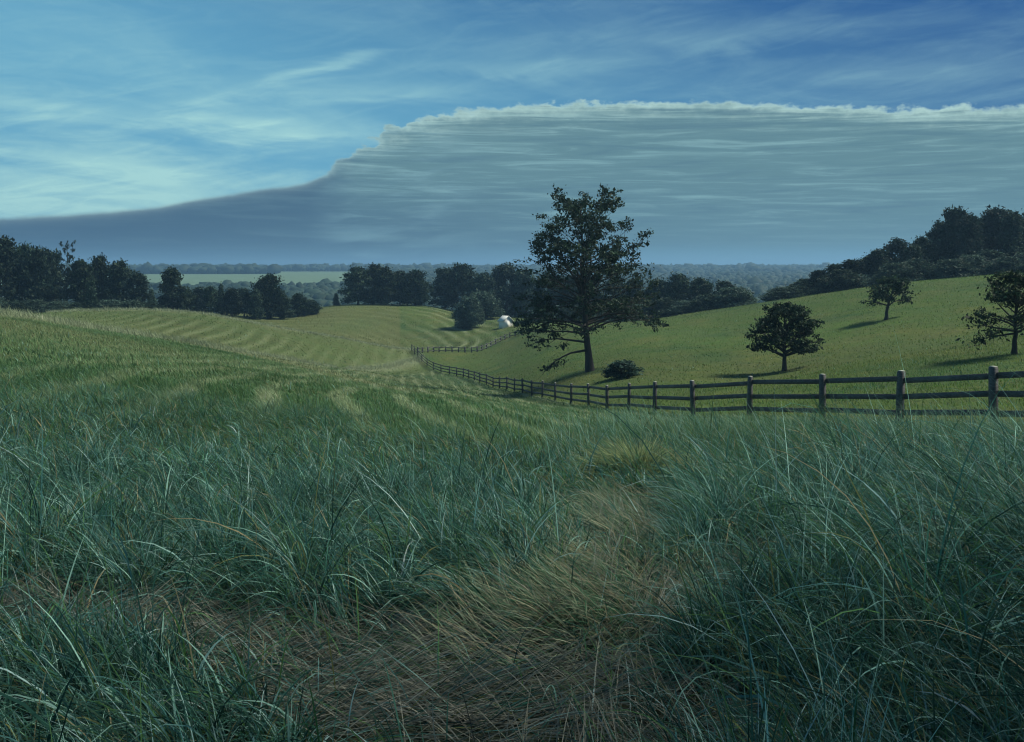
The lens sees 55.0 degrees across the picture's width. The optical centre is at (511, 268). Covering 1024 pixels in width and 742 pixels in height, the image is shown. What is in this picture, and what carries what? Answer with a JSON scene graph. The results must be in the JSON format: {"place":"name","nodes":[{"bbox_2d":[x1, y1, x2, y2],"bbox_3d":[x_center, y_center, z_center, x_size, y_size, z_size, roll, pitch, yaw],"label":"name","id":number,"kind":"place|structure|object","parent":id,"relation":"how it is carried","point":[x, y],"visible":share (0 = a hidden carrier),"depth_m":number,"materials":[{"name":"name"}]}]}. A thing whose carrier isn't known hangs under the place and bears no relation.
{"place":"outdoors","nodes":[
{"label":"outdoors","id":0,"kind":"place"},
{"bbox_2d":[0,335,1023,741],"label":"tall grass","id":1,"kind":"structure","parent":0,"point":[896,597],"depth_m":4.89,"materials":[{"name":"green plant"}]},
{"bbox_2d":[0,271,1023,741],"bbox_3d":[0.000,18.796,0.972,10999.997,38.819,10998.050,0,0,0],"label":"ground","id":2,"kind":"structure","parent":0,"point":[928,315],"depth_m":96.37,"materials":[{"name":"green plant"}]},
{"bbox_2d":[0,294,14,310],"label":"shrub","id":3,"kind":"object","parent":2,"relation":"on","point":[2,303],"visible":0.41,"depth_m":184.62,"materials":[{"name":"green plant"}]},
{"bbox_2d":[1,300,35,311],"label":"shrub","id":4,"kind":"object","parent":2,"relation":"on","point":[17,304],"visible":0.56,"depth_m":185.80,"materials":[{"name":"green plant"}]},
{"bbox_2d":[0,234,37,301],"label":"broadleaf tree","id":5,"kind":"object","parent":2,"relation":"on","point":[9,271],"visible":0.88,"depth_m":197.14,"materials":[{"name":"green plant"}]},
{"bbox_2d":[3,241,40,298],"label":"broadleaf tree","id":6,"kind":"object","parent":2,"relation":"on","point":[22,250],"visible":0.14,"depth_m":205.59,"materials":[{"name":"green plant"}]},
{"bbox_2d":[23,298,47,312],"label":"shrub","id":7,"kind":"object","parent":2,"relation":"on","point":[37,303],"visible":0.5,"depth_m":188.62,"materials":[{"name":"green plant"}]},
{"bbox_2d":[19,245,57,301],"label":"broadleaf tree","id":8,"kind":"object","parent":2,"relation":"on","point":[35,262],"visible":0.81,"depth_m":198.54,"materials":[{"name":"green plant"}]},
{"bbox_2d":[41,248,68,301],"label":"broadleaf tree","id":9,"kind":"object","parent":2,"relation":"on","point":[53,257],"visible":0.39,"depth_m":208.98,"materials":[{"name":"green plant"}]},
{"bbox_2d":[34,299,76,313],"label":"shrub","id":10,"kind":"object","parent":2,"relation":"on","point":[54,305],"visible":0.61,"depth_m":182.58,"materials":[{"name":"green plant"}]},
{"bbox_2d":[54,240,77,301],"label":"pine tree","id":11,"kind":"object","parent":2,"relation":"on","point":[63,265],"visible":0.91,"depth_m":200.32,"materials":[{"name":"green plant"}]},
{"bbox_2d":[56,256,101,302],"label":"broadleaf tree","id":12,"kind":"object","parent":2,"relation":"on","point":[80,276],"visible":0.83,"depth_m":200.44,"materials":[{"name":"green plant"}]},
{"bbox_2d":[65,300,94,308],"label":"shrub","id":13,"kind":"object","parent":2,"relation":"on","point":[77,304],"visible":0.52,"depth_m":185.96,"materials":[{"name":"green plant"}]},
{"bbox_2d":[84,277,100,308],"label":"conifer tree","id":14,"kind":"object","parent":2,"relation":"on","point":[90,294],"visible":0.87,"depth_m":187.53,"materials":[{"name":"green plant"}]},
{"bbox_2d":[90,252,116,302],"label":"broadleaf tree","id":15,"kind":"object","parent":2,"relation":"on","point":[99,265],"visible":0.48,"depth_m":205.99,"materials":[{"name":"green plant"}]},
{"bbox_2d":[94,298,120,308],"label":"shrub","id":16,"kind":"object","parent":2,"relation":"on","point":[107,303],"visible":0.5,"depth_m":188.93,"materials":[{"name":"green plant"}]},
{"bbox_2d":[99,258,139,302],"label":"broadleaf tree","id":17,"kind":"object","parent":2,"relation":"on","point":[119,271],"visible":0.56,"depth_m":201.99,"materials":[{"name":"green plant"}]},
{"bbox_2d":[116,299,146,308],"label":"shrub","id":18,"kind":"object","parent":2,"relation":"on","point":[132,304],"visible":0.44,"depth_m":182.78,"materials":[{"name":"green plant"}]},
{"bbox_2d":[117,270,155,302],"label":"broadleaf tree","id":19,"kind":"object","parent":2,"relation":"on","point":[139,292],"visible":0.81,"depth_m":198.03,"materials":[{"name":"green plant"}]},
{"bbox_2d":[147,289,156,302],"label":"conifer tree","id":20,"kind":"object","parent":2,"relation":"on","point":[152,300],"visible":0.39,"depth_m":204.76,"materials":[{"name":"green plant"}]},
{"bbox_2d":[143,302,171,309],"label":"shrub","id":21,"kind":"object","parent":2,"relation":"on","point":[150,305],"visible":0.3,"depth_m":186.30,"materials":[{"name":"green plant"}]},
{"bbox_2d":[155,265,190,310],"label":"hedgerow tree","id":22,"kind":"object","parent":2,"relation":"on","point":[171,291],"visible":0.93,"depth_m":210.80,"materials":[{"name":"green plant"}]},
{"bbox_2d":[180,288,199,311],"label":"hedgerow tree","id":23,"kind":"object","parent":2,"relation":"on","point":[192,298],"visible":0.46,"depth_m":215.47,"materials":[{"name":"green plant"}]},
{"bbox_2d":[190,286,210,312],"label":"hedgerow tree","id":24,"kind":"object","parent":2,"relation":"on","point":[199,293],"visible":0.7,"depth_m":220.99,"materials":[{"name":"green plant"}]},
{"bbox_2d":[195,285,221,313],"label":"hedgerow tree","id":25,"kind":"object","parent":2,"relation":"on","point":[210,293],"visible":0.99,"depth_m":215.20,"materials":[{"name":"green plant"}]},
{"bbox_2d":[218,284,224,313],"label":"hedgerow tree","id":26,"kind":"object","parent":2,"relation":"on","point":[221,289],"visible":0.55,"depth_m":220.67,"materials":[{"name":"green plant"}]},
{"bbox_2d":[218,286,246,316],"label":"hedgerow tree","id":27,"kind":"object","parent":2,"relation":"on","point":[235,296],"visible":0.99,"depth_m":216.31,"materials":[{"name":"green plant"}]},
{"bbox_2d":[232,287,253,316],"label":"hedgerow tree","id":28,"kind":"object","parent":2,"relation":"on","point":[246,297],"visible":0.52,"depth_m":223.20,"materials":[{"name":"green plant"}]},
{"bbox_2d":[244,288,267,318],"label":"hedgerow tree","id":29,"kind":"object","parent":2,"relation":"on","point":[255,307],"visible":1,"depth_m":217.45,"materials":[{"name":"green plant"}]},
{"bbox_2d":[244,272,287,318],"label":"hedgerow tree","id":30,"kind":"object","parent":2,"relation":"on","point":[268,288],"visible":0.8,"depth_m":222.43,"materials":[{"name":"green plant"}]},
{"bbox_2d":[275,294,296,319],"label":"hedgerow tree","id":31,"kind":"object","parent":2,"relation":"on","point":[288,312],"visible":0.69,"depth_m":225.47,"materials":[{"name":"green plant"}]},
{"bbox_2d":[38,304,548,373],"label":"hay field grass","id":32,"kind":"structure","parent":2,"relation":"on","point":[94,311],"depth_m":164.22,"materials":[{"name":"green plant"}]},
{"bbox_2d":[289,292,310,316],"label":"hedgerow tree","id":33,"kind":"object","parent":2,"relation":"on","point":[299,301],"visible":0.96,"depth_m":231.37,"materials":[{"name":"green plant"}]},
{"bbox_2d":[300,299,322,314],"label":"hedgerow tree","id":34,"kind":"object","parent":2,"relation":"on","point":[313,306],"visible":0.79,"depth_m":234.97,"materials":[{"name":"green plant"}]},
{"bbox_2d":[332,293,339,305],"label":"hedgerow tree","id":35,"kind":"object","parent":2,"relation":"on","point":[335,302],"visible":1,"depth_m":255.69,"materials":[{"name":"green plant"}]},
{"bbox_2d":[338,264,373,304],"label":"broadleaf tree","id":36,"kind":"object","parent":2,"relation":"on","point":[359,277],"visible":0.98,"depth_m":256.43,"materials":[{"name":"green plant"}]},
{"bbox_2d":[360,262,383,303],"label":"broadleaf tree","id":37,"kind":"object","parent":2,"relation":"on","point":[373,267],"visible":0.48,"depth_m":260.21,"materials":[{"name":"green plant"}]},
{"bbox_2d":[366,264,400,304],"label":"broadleaf tree","id":38,"kind":"object","parent":2,"relation":"on","point":[383,290],"visible":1,"depth_m":255.81,"materials":[{"name":"green plant"}]},
{"bbox_2d":[392,269,413,304],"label":"broadleaf tree","id":39,"kind":"object","parent":2,"relation":"on","point":[401,273],"visible":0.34,"depth_m":261.53,"materials":[{"name":"green plant"}]},
{"bbox_2d":[395,269,435,305],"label":"broadleaf tree","id":40,"kind":"object","parent":2,"relation":"on","point":[415,287],"visible":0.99,"depth_m":256.33,"materials":[{"name":"green plant"}]},
{"bbox_2d":[428,266,461,308],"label":"broadleaf tree","id":41,"kind":"object","parent":2,"relation":"on","point":[441,281],"visible":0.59,"depth_m":266.83,"materials":[{"name":"green plant"}]},
{"bbox_2d":[57,261,843,316],"bbox_3d":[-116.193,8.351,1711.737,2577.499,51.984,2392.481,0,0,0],"label":"woods","id":42,"kind":"object","parent":2,"relation":"on","point":[758,279],"visible":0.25,"depth_m":1497.10,"materials":[{"name":"green plant"}]},
{"bbox_2d":[437,262,476,308],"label":"broadleaf tree","id":43,"kind":"object","parent":2,"relation":"on","point":[461,275],"visible":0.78,"depth_m":261.21,"materials":[{"name":"green plant"}]},
{"bbox_2d":[417,331,521,352],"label":"rail fence","id":44,"kind":"object","parent":2,"relation":"on","point":[458,350],"visible":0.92,"depth_m":182.84,"materials":[{"name":"brown wood"}]},
{"bbox_2d":[452,293,488,328],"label":"shrub","id":45,"kind":"object","parent":2,"relation":"on","point":[468,311],"visible":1,"depth_m":222.46,"materials":[{"name":"green plant"}]},
{"bbox_2d":[0,430,941,741],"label":"matted grass","id":46,"kind":"structure","parent":2,"relation":"on","point":[480,612],"depth_m":4.43,"materials":[{"name":"plant"}]},
{"bbox_2d":[451,288,505,317],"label":"shrub","id":47,"kind":"object","parent":2,"relation":"on","point":[488,301],"visible":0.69,"depth_m":240.26,"materials":[{"name":"green plant"}]},
{"bbox_2d":[460,270,507,309],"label":"broadleaf tree","id":48,"kind":"object","parent":2,"relation":"on","point":[482,282],"visible":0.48,"depth_m":256.93,"materials":[{"name":"green plant"}]},
{"bbox_2d":[497,315,513,328],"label":"shed","id":49,"kind":"structure","parent":2,"relation":"on","point":[504,321],"depth_m":216.27,"materials":[{"name":"white paint"}]},
{"bbox_2d":[487,262,530,316],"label":"broadleaf tree","id":50,"kind":"object","parent":2,"relation":"on","point":[503,273],"visible":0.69,"depth_m":259.78,"materials":[{"name":"green plant"}]},
{"bbox_2d":[0,304,1022,465],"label":"slope grass","id":51,"kind":"structure","parent":2,"relation":"on","point":[52,322],"depth_m":29.44,"materials":[{"name":"green plant"}]},
{"bbox_2d":[0,335,1023,503],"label":"meadow grass","id":52,"kind":"structure","parent":2,"relation":"on","point":[317,417],"depth_m":12.38,"materials":[{"name":"green plant"}]},
{"bbox_2d":[501,267,535,318],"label":"broadleaf tree","id":53,"kind":"object","parent":2,"relation":"on","point":[518,285],"visible":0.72,"depth_m":256.72,"materials":[{"name":"green plant"}]},
{"bbox_2d":[527,308,558,320],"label":"shrub","id":54,"kind":"object","parent":2,"relation":"on","point":[536,313],"visible":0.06,"depth_m":216.97,"materials":[{"name":"green plant"}]},
{"bbox_2d":[526,271,561,312],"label":"broadleaf tree","id":55,"kind":"object","parent":2,"relation":"on","point":[550,291],"visible":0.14,"depth_m":223.61,"materials":[{"name":"green plant"}]},
{"bbox_2d":[547,304,578,320],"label":"shrub","id":56,"kind":"object","parent":2,"relation":"on","point":[568,310],"visible":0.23,"depth_m":210.75,"materials":[{"name":"green plant"}]},
{"bbox_2d":[570,302,606,320],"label":"shrub","id":57,"kind":"object","parent":2,"relation":"on","point":[593,315],"visible":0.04,"depth_m":200.83,"materials":[{"name":"green plant"}]},
{"bbox_2d":[511,183,668,374],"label":"oak tree","id":58,"kind":"object","parent":2,"relation":"on","point":[585,309],"visible":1,"depth_m":87.36,"materials":[{"name":"green plant"}]},
{"bbox_2d":[577,275,604,302],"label":"broadleaf tree","id":59,"kind":"object","parent":2,"relation":"on","point":[596,290],"visible":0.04,"depth_m":220.31,"materials":[{"name":"green plant"}]},
{"bbox_2d":[595,309,619,322],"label":"shrub","id":60,"kind":"object","parent":2,"relation":"on","point":[605,316],"visible":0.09,"depth_m":191.29,"materials":[{"name":"green plant"}]},
{"bbox_2d":[596,275,625,298],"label":"broadleaf tree","id":61,"kind":"object","parent":2,"relation":"on","point":[612,285],"visible":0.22,"depth_m":212.98,"materials":[{"name":"green plant"}]},
{"bbox_2d":[601,359,644,378],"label":"shrub","id":62,"kind":"object","parent":2,"relation":"on","point":[624,368],"visible":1,"depth_m":74.25,"materials":[{"name":"green plant"}]},
{"bbox_2d":[616,277,644,305],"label":"broadleaf tree","id":63,"kind":"object","parent":2,"relation":"on","point":[633,291],"visible":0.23,"depth_m":205.32,"materials":[{"name":"green plant"}]},
{"bbox_2d":[617,304,650,321],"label":"shrub","id":64,"kind":"object","parent":2,"relation":"on","point":[644,310],"visible":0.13,"depth_m":181.28,"materials":[{"name":"green plant"}]},
{"bbox_2d":[641,277,667,299],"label":"broadleaf tree","id":65,"kind":"object","parent":2,"relation":"on","point":[655,288],"visible":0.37,"depth_m":198.69,"materials":[{"name":"green plant"}]},
{"bbox_2d":[640,296,684,318],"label":"shrub","id":66,"kind":"object","parent":2,"relation":"on","point":[663,303],"visible":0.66,"depth_m":176.12,"materials":[{"name":"green plant"}]},
{"bbox_2d":[658,271,691,300],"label":"broadleaf tree","id":67,"kind":"object","parent":2,"relation":"on","point":[677,285],"visible":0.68,"depth_m":195.01,"materials":[{"name":"green plant"}]},
{"bbox_2d":[661,300,696,315],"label":"shrub","id":68,"kind":"object","parent":2,"relation":"on","point":[679,307],"visible":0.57,"depth_m":174.01,"materials":[{"name":"green plant"}]},
{"bbox_2d":[683,277,715,300],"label":"broadleaf tree","id":69,"kind":"object","parent":2,"relation":"on","point":[699,286],"visible":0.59,"depth_m":190.76,"materials":[{"name":"green plant"}]},
{"bbox_2d":[687,292,730,312],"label":"shrub","id":70,"kind":"object","parent":2,"relation":"on","point":[703,302],"visible":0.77,"depth_m":171.94,"materials":[{"name":"green plant"}]},
{"bbox_2d":[411,344,1023,421],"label":"rail fence","id":71,"kind":"object","parent":2,"relation":"on","point":[993,373],"visible":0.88,"depth_m":28.84,"materials":[{"name":"brown wood"}]},
{"bbox_2d":[412,274,1023,422],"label":"pasture grass","id":72,"kind":"structure","parent":2,"relation":"on","point":[936,358],"depth_m":60.95,"materials":[{"name":"green plant"}]},
{"bbox_2d":[712,279,736,308],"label":"broadleaf tree","id":73,"kind":"object","parent":2,"relation":"on","point":[723,283],"visible":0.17,"depth_m":189.03,"materials":[{"name":"green plant"}]},
{"bbox_2d":[711,284,757,307],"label":"shrub","id":74,"kind":"object","parent":2,"relation":"on","point":[726,294],"visible":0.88,"depth_m":170.03,"materials":[{"name":"green plant"}]},
{"bbox_2d":[759,285,809,301],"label":"shrub","id":75,"kind":"object","parent":2,"relation":"on","point":[777,293],"visible":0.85,"depth_m":161.09,"materials":[{"name":"green plant"}]},
{"bbox_2d":[744,301,825,371],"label":"apple tree","id":76,"kind":"object","parent":2,"relation":"on","point":[795,315],"visible":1,"depth_m":69.64,"materials":[{"name":"green plant"}]},
{"bbox_2d":[785,281,823,295],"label":"shrub","id":77,"kind":"object","parent":2,"relation":"on","point":[810,291],"visible":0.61,"depth_m":162.28,"materials":[{"name":"green plant"}]},
{"bbox_2d":[794,278,814,295],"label":"broadleaf tree","id":78,"kind":"object","parent":2,"relation":"on","point":[801,280],"visible":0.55,"depth_m":163.30,"materials":[{"name":"green plant"}]},
{"bbox_2d":[807,269,827,288],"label":"broadleaf tree","id":79,"kind":"object","parent":2,"relation":"on","point":[815,275],"visible":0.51,"depth_m":163.41,"materials":[{"name":"green plant"}]},
{"bbox_2d":[818,263,847,280],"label":"broadleaf tree","id":80,"kind":"object","parent":2,"relation":"on","point":[833,266],"visible":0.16,"depth_m":162.55,"materials":[{"name":"green plant"}]},
{"bbox_2d":[815,268,865,292],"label":"shrub","id":81,"kind":"object","parent":2,"relation":"on","point":[836,280],"visible":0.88,"depth_m":157.17,"materials":[{"name":"green plant"}]},
{"bbox_2d":[839,258,867,274],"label":"broadleaf tree","id":82,"kind":"object","parent":2,"relation":"on","point":[852,265],"visible":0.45,"depth_m":162.29,"materials":[{"name":"green plant"}]},
{"bbox_2d":[843,272,877,287],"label":"shrub","id":83,"kind":"object","parent":2,"relation":"on","point":[868,280],"visible":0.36,"depth_m":158.63,"materials":[{"name":"green plant"}]},
{"bbox_2d":[856,255,870,271],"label":"broadleaf tree","id":84,"kind":"object","parent":2,"relation":"on","point":[864,269],"visible":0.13,"depth_m":165.32,"materials":[{"name":"green plant"}]},
{"bbox_2d":[860,248,892,278],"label":"broadleaf tree","id":85,"kind":"object","parent":2,"relation":"on","point":[877,257],"visible":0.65,"depth_m":161.42,"materials":[{"name":"green plant"}]},
{"bbox_2d":[859,274,920,319],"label":"apple tree","id":86,"kind":"object","parent":2,"relation":"on","point":[884,285],"visible":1,"depth_m":96.55,"materials":[{"name":"green plant"}]},
{"bbox_2d":[880,237,909,262],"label":"broadleaf tree","id":87,"kind":"object","parent":2,"relation":"on","point":[896,246],"visible":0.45,"depth_m":167.11,"materials":[{"name":"green plant"}]},
{"bbox_2d":[870,259,926,283],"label":"shrub","id":88,"kind":"object","parent":2,"relation":"on","point":[900,270],"visible":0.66,"depth_m":154.51,"materials":[{"name":"green plant"}]},
{"bbox_2d":[897,244,928,262],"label":"broadleaf tree","id":89,"kind":"object","parent":2,"relation":"on","point":[913,251],"visible":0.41,"depth_m":160.19,"materials":[{"name":"green plant"}]},
{"bbox_2d":[895,256,937,279],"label":"shrub","id":90,"kind":"object","parent":2,"relation":"on","point":[921,266],"visible":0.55,"depth_m":155.83,"materials":[{"name":"green plant"}]},
{"bbox_2d":[911,235,940,263],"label":"broadleaf tree","id":91,"kind":"object","parent":2,"relation":"on","point":[930,245],"visible":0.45,"depth_m":164.87,"materials":[{"name":"green plant"}]},
{"bbox_2d":[925,218,952,261],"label":"broadleaf tree","id":92,"kind":"object","parent":2,"relation":"on","point":[935,229],"visible":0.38,"depth_m":169.02,"materials":[{"name":"green plant"}]},
{"bbox_2d":[924,256,982,278],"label":"shrub","id":93,"kind":"object","parent":2,"relation":"on","point":[950,268],"visible":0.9,"depth_m":151.41,"materials":[{"name":"green plant"}]},
{"bbox_2d":[935,204,973,259],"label":"broadleaf tree","id":94,"kind":"object","parent":2,"relation":"on","point":[951,216],"visible":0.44,"depth_m":166.29,"materials":[{"name":"green plant"}]},
{"bbox_2d":[944,212,988,258],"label":"broadleaf tree","id":95,"kind":"object","parent":2,"relation":"on","point":[968,227],"visible":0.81,"depth_m":161.04,"materials":[{"name":"green plant"}]},
{"bbox_2d":[958,252,991,275],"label":"shrub","id":96,"kind":"object","parent":2,"relation":"on","point":[978,261],"visible":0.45,"depth_m":152.92,"materials":[{"name":"green plant"}]},
{"bbox_2d":[977,214,995,246],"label":"broadleaf tree","id":97,"kind":"object","parent":2,"relation":"on","point":[980,225],"visible":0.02,"depth_m":170.98,"materials":[{"name":"green plant"}]},
{"bbox_2d":[955,269,1023,354],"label":"apple tree","id":98,"kind":"object","parent":2,"relation":"on","point":[1013,295],"visible":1,"depth_m":48.19,"materials":[{"name":"green plant"}]},
{"bbox_2d":[971,248,1011,261],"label":"shrub","id":99,"kind":"object","parent":2,"relation":"on","point":[990,255],"visible":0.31,"depth_m":155.90,"materials":[{"name":"green plant"}]},
{"bbox_2d":[979,204,1016,252],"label":"broadleaf tree","id":100,"kind":"object","parent":2,"relation":"on","point":[992,229],"visible":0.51,"depth_m":167.07,"materials":[{"name":"green plant"}]},
{"bbox_2d":[977,255,1023,274],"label":"shrub","id":101,"kind":"object","parent":2,"relation":"on","point":[1008,263],"visible":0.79,"depth_m":148.85,"materials":[{"name":"green plant"}]},
{"bbox_2d":[995,210,1023,256],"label":"broadleaf tree","id":102,"kind":"object","parent":2,"relation":"on","point":[1013,223],"visible":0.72,"depth_m":161.90,"materials":[{"name":"green plant"}]},
{"bbox_2d":[0,0,1023,264],"label":"sky","id":103,"kind":"structure","parent":0,"point":[266,132],"materials":[{"name":"blue"}]}
]}

